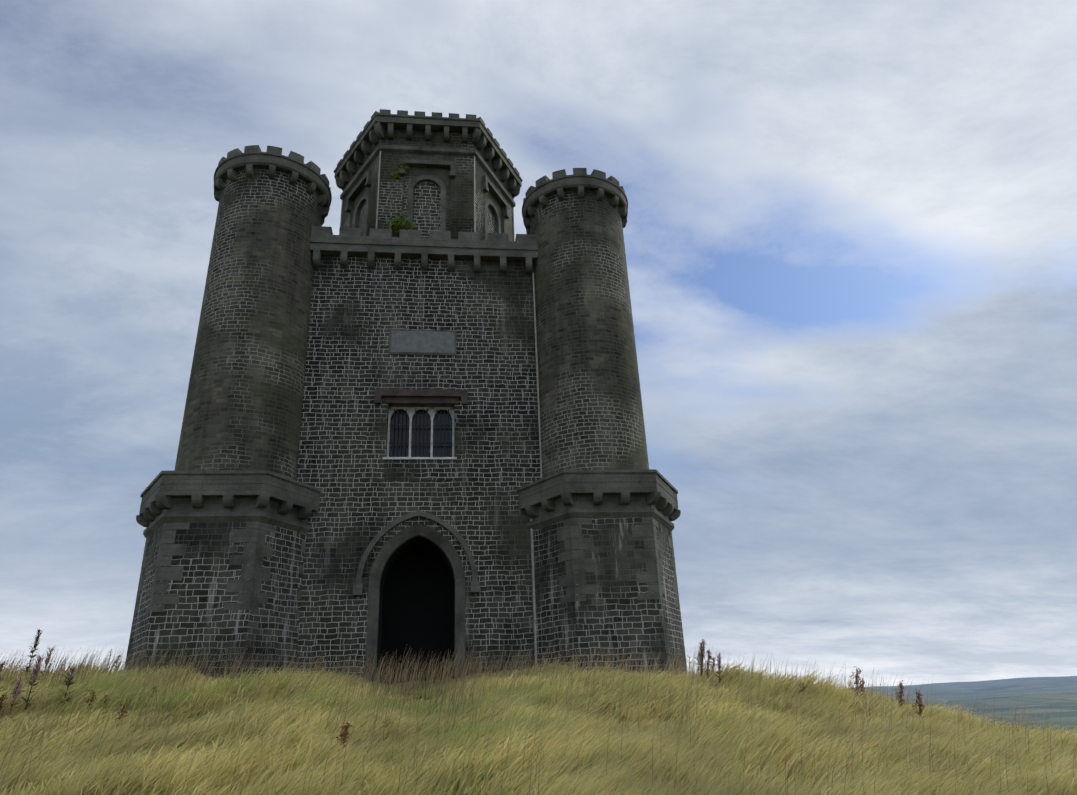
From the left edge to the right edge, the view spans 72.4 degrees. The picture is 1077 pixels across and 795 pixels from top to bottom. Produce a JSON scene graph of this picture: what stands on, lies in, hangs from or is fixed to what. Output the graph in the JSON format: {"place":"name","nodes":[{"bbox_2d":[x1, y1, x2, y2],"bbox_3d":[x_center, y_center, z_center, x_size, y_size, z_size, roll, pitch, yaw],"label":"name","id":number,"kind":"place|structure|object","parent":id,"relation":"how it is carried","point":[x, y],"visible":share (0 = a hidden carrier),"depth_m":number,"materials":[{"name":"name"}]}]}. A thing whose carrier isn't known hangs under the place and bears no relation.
{"place":"outdoors","nodes":[
{"label":"outdoors","id":0,"kind":"place"},
{"bbox_2d":[0,0,1076,688],"label":"sky","id":1,"kind":"structure","parent":0,"point":[850,231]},
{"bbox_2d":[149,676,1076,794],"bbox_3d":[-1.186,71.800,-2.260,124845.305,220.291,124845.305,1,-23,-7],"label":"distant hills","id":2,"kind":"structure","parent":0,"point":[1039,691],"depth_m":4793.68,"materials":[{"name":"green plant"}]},
{"bbox_2d":[124,109,686,684],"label":"castle tower","id":3,"kind":"structure","parent":2,"relation":"on","point":[428,435],"depth_m":22.66,"materials":[{"name":"stone"}]},
{"bbox_2d":[388,162,418,232],"bbox_3d":[-4.894,-7.306,26.842,1.172,3.404,0.704,1,-23,-7],"label":"plant","id":4,"kind":"object","parent":3,"relation":"attached to","point":[402,222],"visible":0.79,"depth_m":26.27,"materials":[{"name":"green plant"}]},
{"bbox_2d":[0,628,924,748],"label":"weeds","id":5,"kind":"object","parent":2,"relation":"on","point":[17,690],"visible":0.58,"depth_m":11.05,"materials":[{"name":"brown plant"}]},
{"bbox_2d":[0,642,1076,794],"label":"grass","id":6,"kind":"structure","parent":2,"relation":"on","point":[463,765],"depth_m":7.71,"materials":[{"name":"green plant"}]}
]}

